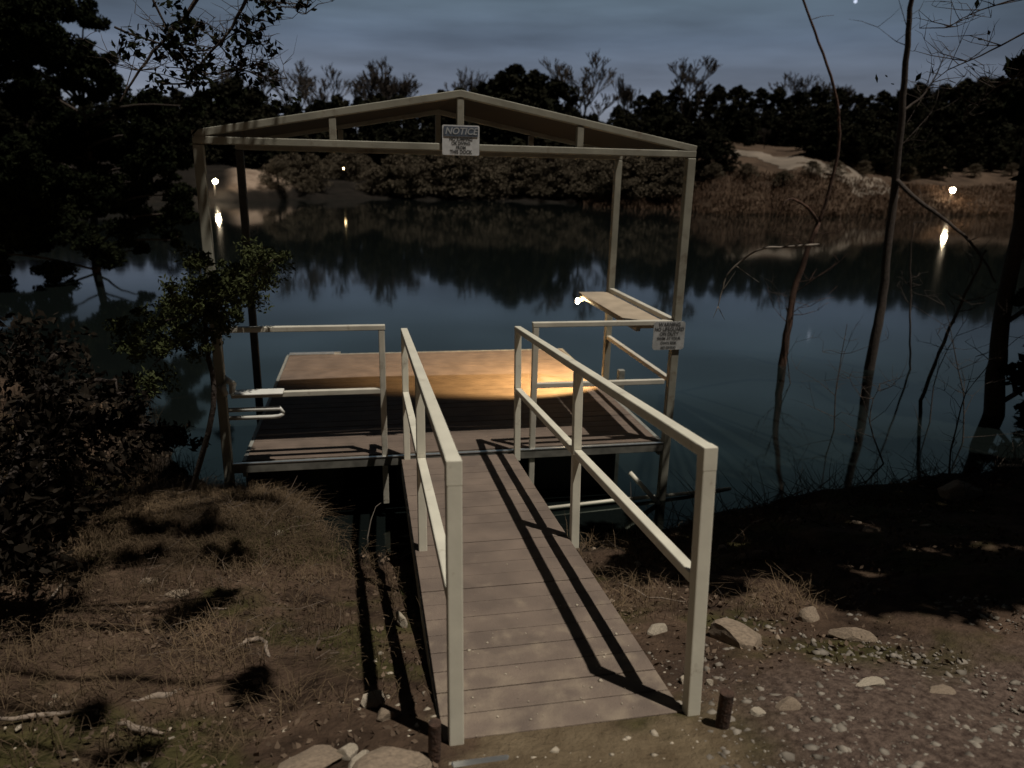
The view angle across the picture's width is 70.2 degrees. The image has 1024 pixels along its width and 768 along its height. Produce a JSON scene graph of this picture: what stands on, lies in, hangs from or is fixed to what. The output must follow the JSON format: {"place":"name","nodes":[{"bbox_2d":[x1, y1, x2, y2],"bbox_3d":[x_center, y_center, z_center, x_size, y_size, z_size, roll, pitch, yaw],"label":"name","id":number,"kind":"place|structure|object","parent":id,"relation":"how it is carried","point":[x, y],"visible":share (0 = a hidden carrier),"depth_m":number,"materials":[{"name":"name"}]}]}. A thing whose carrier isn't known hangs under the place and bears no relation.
{"place":"outdoors","nodes":[
{"label":"outdoors","id":0,"kind":"place"},
{"bbox_2d":[0,199,1023,553],"bbox_3d":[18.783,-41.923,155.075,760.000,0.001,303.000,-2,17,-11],"label":"lake water","id":1,"kind":"structure","parent":0,"point":[458,275],"depth_m":14.67,"materials":[{"name":"blue liquid"}]},
{"bbox_2d":[191,90,696,503],"bbox_3d":[-0.758,-0.558,7.564,3.735,4.318,3.607,-2,17,-11],"label":"dock","id":2,"kind":"object","parent":1,"relation":"on","point":[343,411],"visible":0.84,"depth_m":6.48,"materials":[{"name":"brown"}]},
{"bbox_2d":[218,375,284,419],"bbox_3d":[-1.991,0.093,5.588,0.471,0.363,0.144,-2,17,-11],"label":"tubular rack","id":3,"kind":"object","parent":2,"relation":"attached to","point":[231,383],"visible":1,"depth_m":5.58,"materials":[{"name":"white metal"}]},
{"bbox_2d":[442,125,478,155],"bbox_3d":[-0.375,-1.789,5.349,0.274,0.210,0.010,-2,17,-11],"label":"notice sign","id":4,"kind":"object","parent":2,"relation":"attached to","point":[460,139],"visible":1,"depth_m":5.35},
{"bbox_2d":[548,487,730,509],"bbox_3d":[1.166,1.028,6.541,1.865,0.069,0.060,-4,17,-17],"label":"anchor pipe","id":5,"kind":"object","parent":2,"relation":"attached to","point":[612,500],"visible":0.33,"depth_m":6.48,"materials":[{"name":"metal"}]},
{"bbox_2d":[652,321,685,349],"bbox_3d":[1.314,-0.404,6.101,0.280,0.241,0.006,-2,17,-11],"label":"warning sign","id":6,"kind":"object","parent":2,"relation":"attached to","point":[669,335],"visible":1,"depth_m":6.10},
{"bbox_2d":[766,0,860,365],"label":"leaning tree","id":7,"kind":"object","parent":1,"relation":"in","point":[782,361],"visible":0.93,"depth_m":10.85,"materials":[{"name":"brown plant"}]},
{"bbox_2d":[714,243,819,319],"bbox_3d":[2.071,-0.822,5.891,0.846,0.621,0.119,-1,16,-7],"label":"arching branch","id":8,"kind":"object","parent":7,"relation":"attached to","point":[791,246],"visible":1,"depth_m":5.84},
{"bbox_2d":[897,217,931,368],"bbox_3d":[5.974,-1.203,11.021,0.451,2.670,0.424,15,21,40],"label":"thin sapling","id":9,"kind":"object","parent":1,"relation":"in","point":[911,286],"visible":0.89,"depth_m":10.85,"materials":[{"name":"brown plant"}]},
{"bbox_2d":[849,0,995,369],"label":"slender tree","id":10,"kind":"object","parent":1,"relation":"in","point":[877,327],"visible":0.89,"depth_m":10.62,"materials":[{"name":"brown plant"}]},
{"bbox_2d":[919,233,997,400],"bbox_3d":[5.564,-0.567,8.989,0.601,2.568,1.132,8,18,21],"label":"slanting sapling","id":11,"kind":"object","parent":1,"relation":"in","point":[933,367],"visible":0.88,"depth_m":9.00,"materials":[{"name":"brown plant"}]},
{"bbox_2d":[0,142,1023,767],"bbox_3d":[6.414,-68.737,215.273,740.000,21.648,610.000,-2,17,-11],"label":"ground","id":12,"kind":"structure","parent":0,"point":[944,580],"depth_m":3.46,"materials":[{"name":"soil"}]},
{"bbox_2d":[0,709,97,721],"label":"stick","id":13,"kind":"object","parent":12,"relation":"on","point":[19,718],"visible":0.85,"depth_m":2.88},
{"bbox_2d":[0,0,206,279],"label":"cedar tree","id":14,"kind":"object","parent":12,"relation":"on","point":[48,193],"visible":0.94,"depth_m":17.62,"materials":[{"name":"green plant"}]},
{"bbox_2d":[0,309,210,596],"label":"bushy shrub","id":15,"kind":"object","parent":12,"relation":"on","point":[43,428],"visible":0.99,"depth_m":4.83,"materials":[{"name":"green plant"}]},
{"bbox_2d":[0,385,217,503],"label":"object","id":16,"kind":"object","parent":12,"relation":"on","point":[140,472],"visible":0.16,"depth_m":6.54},
{"bbox_2d":[160,89,205,151],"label":"cedar tree","id":17,"kind":"object","parent":12,"relation":"on","point":[177,95],"visible":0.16,"depth_m":86.89,"materials":[{"name":"green plant"}]},
{"bbox_2d":[102,235,297,494],"bbox_3d":[-2.189,-0.034,5.248,1.246,2.009,1.366,-2,17,-11],"label":"young juniper","id":18,"kind":"object","parent":12,"relation":"on","point":[207,302],"visible":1,"depth_m":4.99,"materials":[{"name":"green plant"}]},
{"bbox_2d":[197,80,233,163],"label":"cedar tree","id":19,"kind":"object","parent":12,"relation":"on","point":[213,109],"visible":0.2,"depth_m":93.64,"materials":[{"name":"green plant"}]},
{"bbox_2d":[86,450,346,665],"bbox_3d":[-2.868,1.027,8.933,2.150,2.925,11.413,-2,17,-11],"label":"brushwood","id":20,"kind":"object","parent":12,"relation":"on","point":[222,562],"visible":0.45,"depth_m":4.48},
{"bbox_2d":[206,75,252,167],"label":"cedar tree","id":21,"kind":"object","parent":12,"relation":"on","point":[231,88],"visible":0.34,"depth_m":93.06,"materials":[{"name":"green plant"}]},
{"bbox_2d":[256,158,306,189],"bbox_3d":[-19.664,-17.971,62.415,4.123,2.652,4.069,-2,17,-11],"label":"bare shrub","id":22,"kind":"object","parent":12,"relation":"on","point":[275,165],"visible":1,"depth_m":61.87,"materials":[{"name":"brown plant"}]},
{"bbox_2d":[169,482,418,606],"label":"dry grass","id":23,"kind":"structure","parent":12,"relation":"on","point":[332,557],"depth_m":4.93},
{"bbox_2d":[263,58,324,109],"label":"bare tree","id":24,"kind":"object","parent":12,"relation":"on","point":[302,94],"visible":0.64,"depth_m":103.35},
{"bbox_2d":[283,152,313,183],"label":"bare shrub","id":25,"kind":"object","parent":12,"relation":"on","point":[297,159],"visible":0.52,"depth_m":66.25,"materials":[{"name":"plant"}]},
{"bbox_2d":[278,745,342,767],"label":"rock","id":26,"kind":"object","parent":12,"relation":"on","point":[319,756],"visible":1,"depth_m":2.52,"materials":[{"name":"stone"}]},
{"bbox_2d":[288,152,333,191],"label":"bare shrub","id":27,"kind":"object","parent":12,"relation":"on","point":[315,160],"visible":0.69,"depth_m":66.67,"materials":[{"name":"brown plant"}]},
{"bbox_2d":[285,62,352,103],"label":"bare tree","id":28,"kind":"object","parent":12,"relation":"on","point":[320,92],"visible":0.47,"depth_m":108.24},
{"bbox_2d":[329,153,368,180],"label":"bare shrub","id":29,"kind":"object","parent":12,"relation":"on","point":[353,161],"visible":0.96,"depth_m":79.12,"materials":[{"name":"brown plant"}]},
{"bbox_2d":[323,126,378,171],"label":"cedar tree","id":30,"kind":"object","parent":12,"relation":"on","point":[353,136],"visible":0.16,"depth_m":88.65,"materials":[{"name":"green plant"}]},
{"bbox_2d":[4,651,735,767],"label":"stones","id":31,"kind":"object","parent":12,"relation":"on","point":[556,749],"visible":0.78,"depth_m":2.69,"materials":[{"name":"stone"}]},
{"bbox_2d":[361,689,384,707],"bbox_3d":[-0.561,1.291,2.949,0.106,0.076,0.080,2,20,-30],"label":"rock","id":32,"kind":"object","parent":12,"relation":"on","point":[369,700],"visible":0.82,"depth_m":2.93,"materials":[{"name":"stone"}]},
{"bbox_2d":[355,121,406,169],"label":"cedar tree","id":33,"kind":"object","parent":12,"relation":"on","point":[391,132],"visible":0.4,"depth_m":87.20,"materials":[{"name":"green plant"}]},
{"bbox_2d":[348,56,422,100],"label":"bare tree","id":34,"kind":"object","parent":12,"relation":"on","point":[374,83],"visible":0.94,"depth_m":107.47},
{"bbox_2d":[352,746,432,767],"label":"rock","id":35,"kind":"object","parent":12,"relation":"on","point":[387,757],"visible":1,"depth_m":2.49,"materials":[{"name":"stone"}]},
{"bbox_2d":[366,155,418,196],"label":"bare shrub","id":36,"kind":"object","parent":12,"relation":"on","point":[390,160],"visible":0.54,"depth_m":70.22,"materials":[{"name":"plant"}]},
{"bbox_2d":[380,154,432,195],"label":"bare shrub","id":37,"kind":"object","parent":12,"relation":"on","point":[400,156],"visible":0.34,"depth_m":69.81,"materials":[{"name":"brown plant"}]},
{"bbox_2d":[382,154,433,198],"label":"bare shrub","id":38,"kind":"object","parent":12,"relation":"on","point":[409,158],"visible":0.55,"depth_m":69.61,"materials":[{"name":"plant"}]},
{"bbox_2d":[393,160,442,197],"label":"bare shrub","id":39,"kind":"object","parent":12,"relation":"on","point":[416,164],"visible":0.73,"depth_m":69.21,"materials":[{"name":"plant"}]},
{"bbox_2d":[408,121,455,160],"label":"cedar tree","id":40,"kind":"object","parent":12,"relation":"on","point":[426,136],"visible":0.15,"depth_m":86.84,"materials":[{"name":"green plant"}]},
{"bbox_2d":[428,718,440,762],"bbox_3d":[-0.273,1.332,2.548,0.051,0.362,0.048,-2,17,-11],"label":"pipe stake","id":41,"kind":"object","parent":12,"relation":"on","point":[434,739],"visible":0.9,"depth_m":2.50,"materials":[{"name":"metal"}]},
{"bbox_2d":[404,155,473,197],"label":"bare shrub","id":42,"kind":"object","parent":12,"relation":"on","point":[431,159],"visible":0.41,"depth_m":70.00,"materials":[{"name":"plant"}]},
{"bbox_2d":[411,155,479,197],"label":"bare shrub","id":43,"kind":"object","parent":12,"relation":"on","point":[444,158],"visible":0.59,"depth_m":69.58,"materials":[{"name":"plant"}]},
{"bbox_2d":[431,156,496,199],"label":"bare shrub","id":44,"kind":"object","parent":12,"relation":"on","point":[467,161],"visible":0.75,"depth_m":69.68,"materials":[{"name":"plant"}]},
{"bbox_2d":[444,66,488,91],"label":"bare tree","id":45,"kind":"object","parent":12,"relation":"on","point":[462,84],"visible":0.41,"depth_m":109.53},
{"bbox_2d":[0,462,940,767],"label":"dry grass","id":46,"kind":"structure","parent":12,"relation":"on","point":[146,506],"depth_m":4.31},
{"bbox_2d":[460,159,518,200],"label":"bare shrub","id":47,"kind":"object","parent":12,"relation":"on","point":[487,164],"visible":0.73,"depth_m":71.38,"materials":[{"name":"plant"}]},
{"bbox_2d":[458,156,522,196],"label":"bare shrub","id":48,"kind":"object","parent":12,"relation":"on","point":[485,158],"visible":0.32,"depth_m":72.06,"materials":[{"name":"brown plant"}]},
{"bbox_2d":[464,121,527,167],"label":"cedar tree","id":49,"kind":"object","parent":12,"relation":"on","point":[488,132],"visible":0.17,"depth_m":88.16,"materials":[{"name":"green plant"}]},
{"bbox_2d":[0,391,1023,767],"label":"leaf litter","id":50,"kind":"object","parent":12,"relation":"on","point":[414,699],"visible":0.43,"depth_m":3.97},
{"bbox_2d":[487,63,541,135],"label":"cedar tree","id":51,"kind":"object","parent":12,"relation":"on","point":[514,71],"visible":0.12,"depth_m":97.76,"materials":[{"name":"green plant"}]},
{"bbox_2d":[479,85,558,158],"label":"cedar tree","id":52,"kind":"object","parent":12,"relation":"on","point":[527,96],"visible":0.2,"depth_m":87.91,"materials":[{"name":"green plant"}]},
{"bbox_2d":[492,157,553,196],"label":"bare shrub","id":53,"kind":"object","parent":12,"relation":"on","point":[514,168],"visible":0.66,"depth_m":71.62,"materials":[{"name":"plant"}]},
{"bbox_2d":[511,158,580,197],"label":"bare shrub","id":54,"kind":"object","parent":12,"relation":"on","point":[552,163],"visible":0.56,"depth_m":70.20,"materials":[{"name":"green plant"}]},
{"bbox_2d":[401,326,717,766],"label":"gangway","id":55,"kind":"object","parent":12,"relation":"on","point":[475,528],"visible":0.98,"depth_m":3.33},
{"bbox_2d":[547,159,577,198],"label":"bare shrub","id":56,"kind":"object","parent":12,"relation":"on","point":[567,168],"visible":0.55,"depth_m":70.41,"materials":[{"name":"plant"}]},
{"bbox_2d":[532,79,596,120],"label":"cedar tree","id":57,"kind":"object","parent":12,"relation":"on","point":[556,88],"visible":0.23,"depth_m":97.05,"materials":[{"name":"green plant"}]},
{"bbox_2d":[538,49,621,115],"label":"bare tree","id":58,"kind":"object","parent":12,"relation":"on","point":[566,74],"visible":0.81,"depth_m":100.56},
{"bbox_2d":[570,160,609,197],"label":"bare shrub","id":59,"kind":"object","parent":12,"relation":"on","point":[585,181],"visible":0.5,"depth_m":67.44,"materials":[{"name":"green plant"}]},
{"bbox_2d":[585,160,630,197],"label":"bare shrub","id":60,"kind":"object","parent":12,"relation":"on","point":[603,190],"visible":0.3,"depth_m":65.15,"materials":[{"name":"plant"}]},
{"bbox_2d":[592,156,659,199],"bbox_3d":[10.886,-18.032,63.847,7.099,4.011,7.006,-11,21,-37],"label":"bare shrub","id":61,"kind":"object","parent":12,"relation":"on","point":[637,162],"visible":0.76,"depth_m":62.41,"materials":[{"name":"plant"}]},
{"bbox_2d":[611,74,640,109],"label":"bare tree","id":62,"kind":"object","parent":12,"relation":"on","point":[627,94],"visible":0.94,"depth_m":109.62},
{"bbox_2d":[611,113,643,156],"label":"cedar tree","id":63,"kind":"object","parent":12,"relation":"on","point":[628,120],"visible":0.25,"depth_m":77.70,"materials":[{"name":"green plant"}]},
{"bbox_2d":[621,166,665,198],"bbox_3d":[11.565,-17.477,63.173,4.673,2.903,4.735,11,19,31],"label":"bare shrub","id":64,"kind":"object","parent":12,"relation":"on","point":[650,175],"visible":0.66,"depth_m":62.06,"materials":[{"name":"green plant"}]},
{"bbox_2d":[626,149,683,198],"bbox_3d":[12.929,-18.083,62.918,6.318,4.647,6.182,-5,18,-21],"label":"bare shrub","id":65,"kind":"object","parent":12,"relation":"on","point":[661,172],"visible":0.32,"depth_m":62.18,"materials":[{"name":"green plant"}]},
{"bbox_2d":[638,90,674,126],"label":"cedar tree","id":66,"kind":"object","parent":12,"relation":"on","point":[655,97],"visible":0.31,"depth_m":108.58,"materials":[{"name":"green plant"}]},
{"bbox_2d":[641,102,671,132],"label":"cedar tree","id":67,"kind":"object","parent":12,"relation":"on","point":[659,109],"visible":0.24,"depth_m":104.20,"materials":[{"name":"green plant"}]},
{"bbox_2d":[645,112,693,160],"bbox_3d":[14.788,-21.639,65.993,5.281,5.664,5.825,16,22,41],"label":"cedar tree","id":68,"kind":"object","parent":12,"relation":"on","point":[675,133],"visible":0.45,"depth_m":64.76,"materials":[{"name":"green plant"}]},
{"bbox_2d":[645,158,703,196],"bbox_3d":[13.792,-17.390,61.485,4.864,3.607,4.759,0,16,-5],"label":"bare shrub","id":69,"kind":"object","parent":12,"relation":"on","point":[676,171],"visible":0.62,"depth_m":61.23,"materials":[{"name":"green plant"}]},
{"bbox_2d":[665,85,697,126],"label":"cedar tree","id":70,"kind":"object","parent":12,"relation":"on","point":[673,99],"visible":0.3,"depth_m":113.26,"materials":[{"name":"green plant"}]},
{"bbox_2d":[667,56,722,119],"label":"bare tree","id":71,"kind":"object","parent":12,"relation":"on","point":[684,78],"visible":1,"depth_m":109.73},
{"bbox_2d":[681,119,714,174],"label":"cedar tree","id":72,"kind":"object","parent":12,"relation":"on","point":[698,132],"visible":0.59,"depth_m":62.88,"materials":[{"name":"green plant"}]},
{"bbox_2d":[684,92,718,126],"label":"cedar tree","id":73,"kind":"object","parent":12,"relation":"on","point":[699,108],"visible":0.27,"depth_m":113.83,"materials":[{"name":"green plant"}]},
{"bbox_2d":[701,84,728,128],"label":"cedar tree","id":74,"kind":"object","parent":12,"relation":"on","point":[719,93],"visible":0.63,"depth_m":104.58,"materials":[{"name":"green plant"}]},
{"bbox_2d":[700,130,737,174],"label":"cedar tree","id":75,"kind":"object","parent":12,"relation":"on","point":[719,140],"visible":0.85,"depth_m":61.38,"materials":[{"name":"green plant"}]},
{"bbox_2d":[715,688,733,729],"bbox_3d":[0.785,1.304,2.735,0.059,0.352,0.056,-2,17,-11],"label":"pipe stake","id":76,"kind":"object","parent":12,"relation":"on","point":[724,708],"visible":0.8,"depth_m":2.69,"materials":[{"name":"metal"}]},
{"bbox_2d":[708,617,761,649],"bbox_3d":[1.082,1.234,3.527,0.261,0.136,0.170,13,20,36],"label":"rock","id":77,"kind":"object","parent":12,"relation":"on","point":[734,633],"visible":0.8,"depth_m":3.49,"materials":[{"name":"stone"}]},
{"bbox_2d":[719,84,756,137],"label":"cedar tree","id":78,"kind":"object","parent":12,"relation":"on","point":[736,94],"visible":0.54,"depth_m":103.68,"materials":[{"name":"green plant"}]},
{"bbox_2d":[747,87,774,124],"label":"cedar tree","id":79,"kind":"object","parent":12,"relation":"on","point":[761,93],"visible":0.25,"depth_m":106.01,"materials":[{"name":"green plant"}]},
{"bbox_2d":[761,85,787,114],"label":"cedar tree","id":80,"kind":"object","parent":12,"relation":"on","point":[778,96],"visible":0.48,"depth_m":104.43,"materials":[{"name":"green plant"}]},
{"bbox_2d":[768,72,819,97],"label":"bare tree","id":81,"kind":"object","parent":12,"relation":"on","point":[797,87],"visible":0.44,"depth_m":107.69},
{"bbox_2d":[776,91,813,118],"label":"cedar tree","id":82,"kind":"object","parent":12,"relation":"on","point":[796,98],"visible":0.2,"depth_m":102.42,"materials":[{"name":"green plant"}]},
{"bbox_2d":[589,423,1023,618],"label":"shore brush","id":83,"kind":"object","parent":12,"relation":"on","point":[925,475],"visible":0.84,"depth_m":6.25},
{"bbox_2d":[592,478,1022,649],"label":"bank stones","id":84,"kind":"object","parent":12,"relation":"on","point":[801,582],"visible":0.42,"depth_m":5.08,"materials":[{"name":"stone"}]},
{"bbox_2d":[802,85,835,108],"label":"cedar tree","id":85,"kind":"object","parent":12,"relation":"on","point":[817,96],"visible":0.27,"depth_m":103.91,"materials":[{"name":"green plant"}]},
{"bbox_2d":[813,106,853,155],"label":"cedar tree","id":86,"kind":"object","parent":12,"relation":"on","point":[831,113],"visible":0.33,"depth_m":69.13,"materials":[{"name":"green plant"}]},
{"bbox_2d":[791,313,888,428],"bbox_3d":[3.712,0.121,8.511,0.893,1.904,0.857,4,17,10],"label":"bare sapling","id":87,"kind":"object","parent":12,"relation":"on","point":[841,353],"visible":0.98,"depth_m":8.50,"materials":[{"name":"brown plant"}]},
{"bbox_2d":[828,627,877,642],"bbox_3d":[1.677,1.245,3.591,0.238,0.096,0.072,2,16,1],"label":"rock","id":88,"kind":"object","parent":12,"relation":"on","point":[854,634],"visible":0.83,"depth_m":3.57,"materials":[{"name":"stone"}]},
{"bbox_2d":[842,93,870,122],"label":"cedar tree","id":89,"kind":"object","parent":12,"relation":"on","point":[858,100],"visible":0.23,"depth_m":99.86,"materials":[{"name":"green plant"}]},
{"bbox_2d":[844,109,895,165],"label":"cedar tree","id":90,"kind":"object","parent":12,"relation":"on","point":[870,120],"visible":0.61,"depth_m":68.74,"materials":[{"name":"green plant"}]},
{"bbox_2d":[826,356,914,463],"bbox_3d":[3.679,0.318,7.663,0.889,1.293,0.756,10,18,26],"label":"bare sapling","id":91,"kind":"object","parent":12,"relation":"on","point":[869,418],"visible":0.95,"depth_m":7.55,"materials":[{"name":"brown plant"}]},
{"bbox_2d":[854,90,896,123],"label":"cedar tree","id":92,"kind":"object","parent":12,"relation":"on","point":[883,97],"visible":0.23,"depth_m":96.80,"materials":[{"name":"green plant"}]},
{"bbox_2d":[860,102,896,153],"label":"cedar tree","id":93,"kind":"object","parent":12,"relation":"on","point":[878,107],"visible":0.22,"depth_m":93.43,"materials":[{"name":"green plant"}]},
{"bbox_2d":[893,81,940,135],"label":"cedar tree","id":94,"kind":"object","parent":12,"relation":"on","point":[911,91],"visible":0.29,"depth_m":93.96,"materials":[{"name":"green plant"}]},
{"bbox_2d":[933,77,982,144],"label":"cedar tree","id":95,"kind":"object","parent":12,"relation":"on","point":[967,92],"visible":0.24,"depth_m":93.69,"materials":[{"name":"green plant"}]},
{"bbox_2d":[910,263,1006,430],"bbox_3d":[5.040,-0.203,8.616,0.863,2.423,0.904,-10,20,-33],"label":"bare sapling","id":96,"kind":"object","parent":12,"relation":"on","point":[962,300],"visible":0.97,"depth_m":8.70,"materials":[{"name":"brown plant"}]},
{"bbox_2d":[937,479,982,500],"bbox_3d":[3.957,0.965,6.404,0.398,0.204,0.248,0,16,-5],"label":"rock","id":97,"kind":"object","parent":12,"relation":"on","point":[953,487],"visible":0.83,"depth_m":6.32,"materials":[{"name":"stone"}]},
{"bbox_2d":[901,288,1021,441],"bbox_3d":[5.133,-0.076,8.360,1.316,1.943,1.209,3,16,5],"label":"bare sapling","id":98,"kind":"object","parent":12,"relation":"on","point":[964,411],"visible":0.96,"depth_m":8.22,"materials":[{"name":"brown plant"}]},
{"bbox_2d":[930,326,1023,474],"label":"bare sapling","id":99,"kind":"object","parent":12,"relation":"on","point":[954,437],"visible":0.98,"depth_m":7.08,"materials":[{"name":"brown plant"}]},
{"bbox_2d":[983,49,1023,437],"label":"dark tree","id":100,"kind":"object","parent":12,"relation":"on","point":[996,398],"visible":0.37,"depth_m":8.98,"materials":[{"name":"brown plant"}]},
{"bbox_2d":[875,0,1023,121],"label":"overhanging twigs","id":101,"kind":"object","parent":100,"relation":"attached to","point":[976,4],"visible":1,"depth_m":5.53,"materials":[{"name":"brown plant"}]},
{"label":"overhead tree","id":102,"kind":"object","parent":12,"relation":"on","visible":0},
{"bbox_2d":[68,0,333,137],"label":"overhanging branch","id":103,"kind":"object","parent":102,"relation":"attached to","point":[169,37],"visible":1,"depth_m":5.06,"materials":[{"name":"green plant"}]},
{"bbox_2d":[5,0,1023,132],"label":"sky","id":104,"kind":"structure","parent":0,"point":[755,42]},
{"bbox_2d":[579,168,1015,216],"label":"shore grass","id":105,"kind":"structure","parent":0,"point":[625,204],"depth_m":61.27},
{"bbox_2d":[734,150,899,198],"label":"hill path","id":106,"kind":"structure","parent":0,"point":[788,162],"depth_m":67.57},
{"bbox_2d":[647,595,1023,767],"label":"gravel","id":107,"kind":"structure","parent":0,"point":[975,741],"depth_m":2.89,"materials":[{"name":"gravel"}]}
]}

